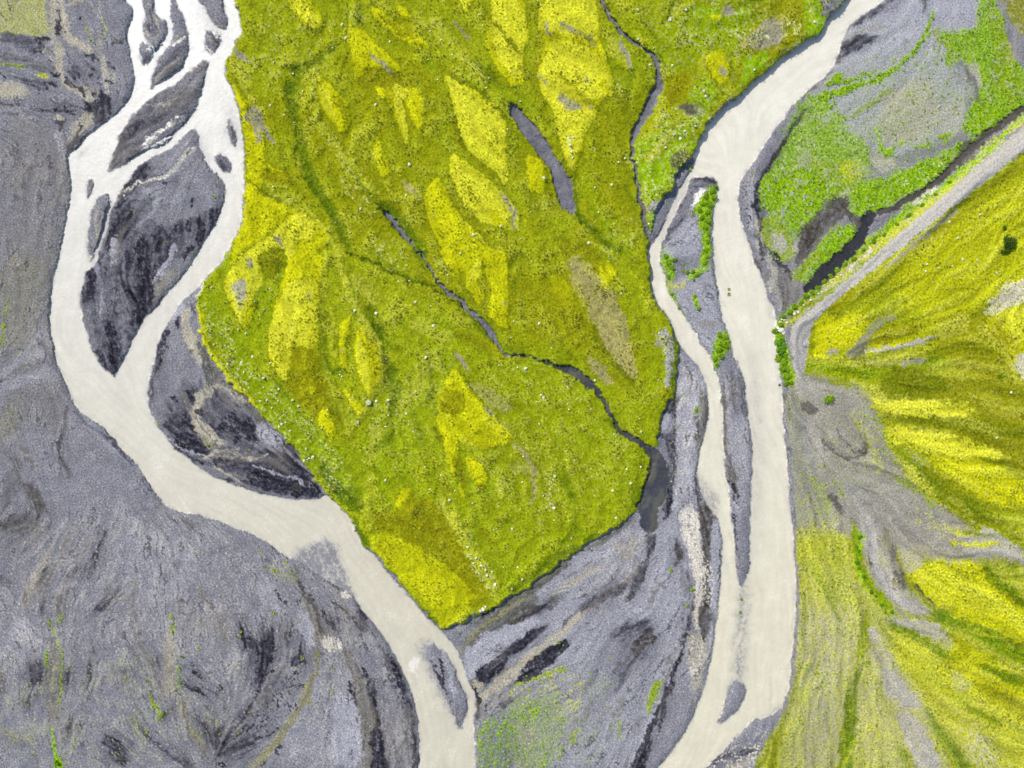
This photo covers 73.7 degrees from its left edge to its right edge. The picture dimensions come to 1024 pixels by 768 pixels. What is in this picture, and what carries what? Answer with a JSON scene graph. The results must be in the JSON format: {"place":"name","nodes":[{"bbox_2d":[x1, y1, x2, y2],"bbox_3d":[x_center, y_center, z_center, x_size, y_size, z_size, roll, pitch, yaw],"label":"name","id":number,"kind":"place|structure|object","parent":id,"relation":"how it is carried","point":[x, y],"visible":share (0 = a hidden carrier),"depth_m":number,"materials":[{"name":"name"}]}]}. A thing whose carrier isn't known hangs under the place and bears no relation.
{"place":"outdoors","nodes":[
{"label":"outdoors","id":0,"kind":"place"},
{"bbox_2d":[0,0,443,767],"bbox_3d":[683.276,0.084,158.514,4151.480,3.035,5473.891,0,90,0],"label":"gravel plain","id":1,"kind":"structure","parent":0,"point":[72,474],"depth_m":159.33,"materials":[{"name":"grey gravel"}]},
{"bbox_2d":[49,0,475,767],"bbox_3d":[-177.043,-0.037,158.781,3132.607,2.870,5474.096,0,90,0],"label":"river","id":2,"kind":"structure","parent":0,"point":[321,538],"depth_m":160.00,"materials":[{"name":"liquid"}]},
{"bbox_2d":[86,178,93,198],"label":"gravel bar","id":3,"kind":"object","parent":2,"relation":"on","point":[90,184],"visible":1,"depth_m":159.84,"materials":[{"name":"grey gravel"}]},
{"bbox_2d":[87,194,110,261],"bbox_3d":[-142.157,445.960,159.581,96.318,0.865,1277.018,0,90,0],"label":"gravel bar","id":4,"kind":"object","parent":2,"relation":"in","point":[98,214],"visible":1,"depth_m":159.59,"materials":[{"name":"grey gravel"}]},
{"bbox_2d":[139,41,153,66],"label":"gravel bar","id":5,"kind":"object","parent":2,"relation":"in","point":[146,52],"visible":1,"depth_m":159.64,"materials":[{"name":"grey gravel"}]},
{"bbox_2d":[80,130,225,376],"bbox_3d":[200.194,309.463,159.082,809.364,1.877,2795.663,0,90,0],"label":"gravel bar","id":6,"kind":"object","parent":2,"relation":"in","point":[133,276],"visible":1,"depth_m":159.35,"materials":[{"name":"grey gravel"}]},
{"bbox_2d":[143,0,167,51],"bbox_3d":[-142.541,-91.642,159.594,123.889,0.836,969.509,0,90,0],"label":"gravel bar","id":7,"kind":"object","parent":2,"relation":"in","point":[155,27],"visible":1,"depth_m":159.51,"materials":[{"name":"grey gravel"}]},
{"bbox_2d":[109,61,209,171],"bbox_3d":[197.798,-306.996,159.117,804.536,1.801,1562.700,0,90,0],"label":"gravel bar","id":8,"kind":"object","parent":2,"relation":"in","point":[163,114],"visible":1,"depth_m":159.41,"materials":[{"name":"grey gravel"}]},
{"bbox_2d":[149,137,172,148],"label":"gravel bar","id":9,"kind":"object","parent":2,"relation":"on","point":[163,142],"visible":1,"depth_m":159.65,"materials":[{"name":"grey gravel"}]},
{"bbox_2d":[150,0,188,89],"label":"gravel bar","id":10,"kind":"object","parent":2,"relation":"in","point":[171,60],"visible":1,"depth_m":159.55,"materials":[{"name":"grey gravel"}]},
{"bbox_2d":[204,30,221,54],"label":"gravel bar","id":11,"kind":"object","parent":2,"relation":"on","point":[213,40],"visible":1,"depth_m":159.72,"materials":[{"name":"grey gravel"}]},
{"bbox_2d":[199,0,227,29],"bbox_3d":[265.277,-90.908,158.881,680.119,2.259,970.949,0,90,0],"label":"gravel bar","id":12,"kind":"object","parent":2,"relation":"in","point":[216,14],"visible":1,"depth_m":159.45,"materials":[{"name":"grey gravel"}]},
{"bbox_2d":[214,154,231,172],"bbox_3d":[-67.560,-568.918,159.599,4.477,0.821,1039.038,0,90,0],"label":"gravel bar","id":13,"kind":"object","parent":2,"relation":"in","point":[224,163],"visible":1,"depth_m":159.80,"materials":[{"name":"grey gravel"}]},
{"bbox_2d":[227,118,236,146],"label":"gravel bar","id":14,"kind":"object","parent":2,"relation":"on","point":[232,133],"visible":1,"depth_m":159.82,"materials":[{"name":"grey gravel"}]},
{"bbox_2d":[426,643,467,729],"bbox_3d":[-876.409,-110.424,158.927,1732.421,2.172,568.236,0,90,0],"label":"gravel bar","id":15,"kind":"object","parent":2,"relation":"on","point":[445,672],"visible":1,"depth_m":159.49,"materials":[{"name":"grey gravel"}]},
{"bbox_2d":[383,210,511,357],"bbox_3d":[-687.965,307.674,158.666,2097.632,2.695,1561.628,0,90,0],"label":"stream","id":16,"kind":"structure","parent":0,"point":[481,320],"depth_m":159.42,"materials":[{"name":"grey liquid"}]},
{"bbox_2d":[196,0,845,629],"bbox_3d":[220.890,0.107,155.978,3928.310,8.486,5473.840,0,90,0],"label":"moss terrace","id":17,"kind":"structure","parent":0,"point":[476,158],"depth_m":158.05,"materials":[{"name":"plant"}]},
{"bbox_2d":[1,0,1023,767],"bbox_3d":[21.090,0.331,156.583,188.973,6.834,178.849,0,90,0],"label":"grass","id":18,"kind":"object","parent":17,"relation":"on","point":[566,316],"visible":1,"depth_m":157.86,"materials":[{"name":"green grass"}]},
{"bbox_2d":[509,103,576,214],"bbox_3d":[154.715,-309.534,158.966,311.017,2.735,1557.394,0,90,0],"label":"pool","id":19,"kind":"structure","parent":17,"relation":"in","point":[562,181],"depth_m":159.82,"materials":[{"name":"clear liquid"}]},
{"bbox_2d":[224,0,845,767],"bbox_3d":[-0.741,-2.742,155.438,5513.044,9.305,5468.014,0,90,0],"label":"floodplain","id":20,"kind":"structure","parent":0,"point":[604,622],"depth_m":159.33,"materials":[{"name":"grey gravel"}]},
{"bbox_2d":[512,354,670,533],"bbox_3d":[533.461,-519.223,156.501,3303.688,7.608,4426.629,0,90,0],"label":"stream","id":21,"kind":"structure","parent":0,"point":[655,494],"depth_m":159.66,"materials":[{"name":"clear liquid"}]},
{"bbox_2d":[601,0,663,249],"bbox_3d":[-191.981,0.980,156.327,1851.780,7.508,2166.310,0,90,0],"label":"stream","id":22,"kind":"structure","parent":0,"point":[652,100],"depth_m":159.46,"materials":[{"name":"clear liquid"}]},
{"bbox_2d":[648,0,883,767],"bbox_3d":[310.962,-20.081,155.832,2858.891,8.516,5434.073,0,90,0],"label":"river","id":23,"kind":"structure","parent":0,"point":[753,644],"depth_m":160.00,"materials":[{"name":"liquid"}]},
{"bbox_2d":[660,176,752,586],"bbox_3d":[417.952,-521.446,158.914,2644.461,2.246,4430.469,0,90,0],"label":"gravel bar","id":24,"kind":"object","parent":23,"relation":"in","point":[684,242],"visible":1,"depth_m":159.39,"materials":[{"name":"grey gravel"}]},
{"bbox_2d":[706,201,712,207],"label":"shrub","id":25,"kind":"object","parent":24,"relation":"on","point":[709,204],"visible":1,"depth_m":158.98,"materials":[{"name":"green plant"}]},
{"bbox_2d":[715,346,721,351],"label":"shrub","id":26,"kind":"object","parent":24,"relation":"on","point":[719,349],"visible":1,"depth_m":158.65,"materials":[{"name":"green plant"}]},
{"bbox_2d":[718,339,725,345],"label":"shrub","id":27,"kind":"object","parent":24,"relation":"on","point":[722,343],"visible":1,"depth_m":158.70,"materials":[{"name":"green plant"}]},
{"bbox_2d":[717,680,746,724],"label":"gravel bar","id":28,"kind":"object","parent":23,"relation":"in","point":[736,695],"visible":1,"depth_m":159.55,"materials":[{"name":"grey gravel"}]},
{"bbox_2d":[804,211,876,293],"bbox_3d":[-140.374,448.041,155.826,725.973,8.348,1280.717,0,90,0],"label":"stream","id":29,"kind":"structure","parent":0,"point":[848,252],"depth_m":159.66,"materials":[{"name":"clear liquid"}]},
{"bbox_2d":[737,0,1023,321],"bbox_3d":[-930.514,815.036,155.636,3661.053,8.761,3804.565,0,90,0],"label":"grass flat","id":30,"kind":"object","parent":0,"point":[884,36],"depth_m":159.30,"materials":[{"name":"green plant"}]},
{"bbox_2d":[802,293,809,298],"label":"shrub","id":31,"kind":"object","parent":30,"relation":"on","point":[806,295],"visible":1,"depth_m":158.86,"materials":[{"name":"green plant"}]},
{"bbox_2d":[877,107,1023,216],"bbox_3d":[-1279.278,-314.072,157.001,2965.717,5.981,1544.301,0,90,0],"label":"ditch","id":32,"kind":"object","parent":30,"relation":"in","point":[970,150],"visible":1,"depth_m":159.64,"materials":[{"name":"clear liquid"}]},
{"bbox_2d":[752,152,1023,767],"bbox_3d":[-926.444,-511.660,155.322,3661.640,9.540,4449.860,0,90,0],"label":"hillside","id":33,"kind":"structure","parent":0,"point":[882,514],"depth_m":156.53,"materials":[{"name":"yellow plant"}]},
{"bbox_2d":[771,328,778,333],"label":"shrub","id":34,"kind":"object","parent":33,"relation":"on","point":[774,331],"visible":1,"depth_m":159.50,"materials":[{"name":"green plant"}]},
{"bbox_2d":[774,354,781,362],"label":"shrub","id":35,"kind":"object","parent":33,"relation":"on","point":[777,359],"visible":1,"depth_m":159.51,"materials":[{"name":"green plant"}]},
{"bbox_2d":[774,337,786,347],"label":"shrub","id":36,"kind":"object","parent":33,"relation":"on","point":[779,342],"visible":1,"depth_m":158.94,"materials":[{"name":"green plant"}]},
{"bbox_2d":[776,347,785,355],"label":"shrub","id":37,"kind":"object","parent":33,"relation":"on","point":[781,350],"visible":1,"depth_m":158.92,"materials":[{"name":"green plant"}]},
{"bbox_2d":[780,358,787,365],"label":"shrub","id":38,"kind":"object","parent":33,"relation":"on","point":[784,361],"visible":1,"depth_m":159.30,"materials":[{"name":"green plant"}]},
{"bbox_2d":[824,394,834,402],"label":"shrub","id":39,"kind":"object","parent":33,"relation":"on","point":[828,399],"visible":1,"depth_m":157.82,"materials":[{"name":"green plant"}]},
{"bbox_2d":[1001,246,1010,253],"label":"shrub","id":40,"kind":"object","parent":33,"relation":"on","point":[1006,250],"visible":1,"depth_m":153.58,"materials":[{"name":"green plant"}]},
{"bbox_2d":[1003,234,1017,248],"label":"shrub","id":41,"kind":"object","parent":33,"relation":"on","point":[1010,242],"visible":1,"depth_m":152.81,"materials":[{"name":"green plant"}]},
{"bbox_2d":[788,126,1023,378],"bbox_3d":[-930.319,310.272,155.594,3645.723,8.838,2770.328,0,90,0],"label":"gravel road","id":42,"kind":"structure","parent":0,"point":[988,167],"depth_m":157.17,"materials":[{"name":"grey gravel"}]}
]}

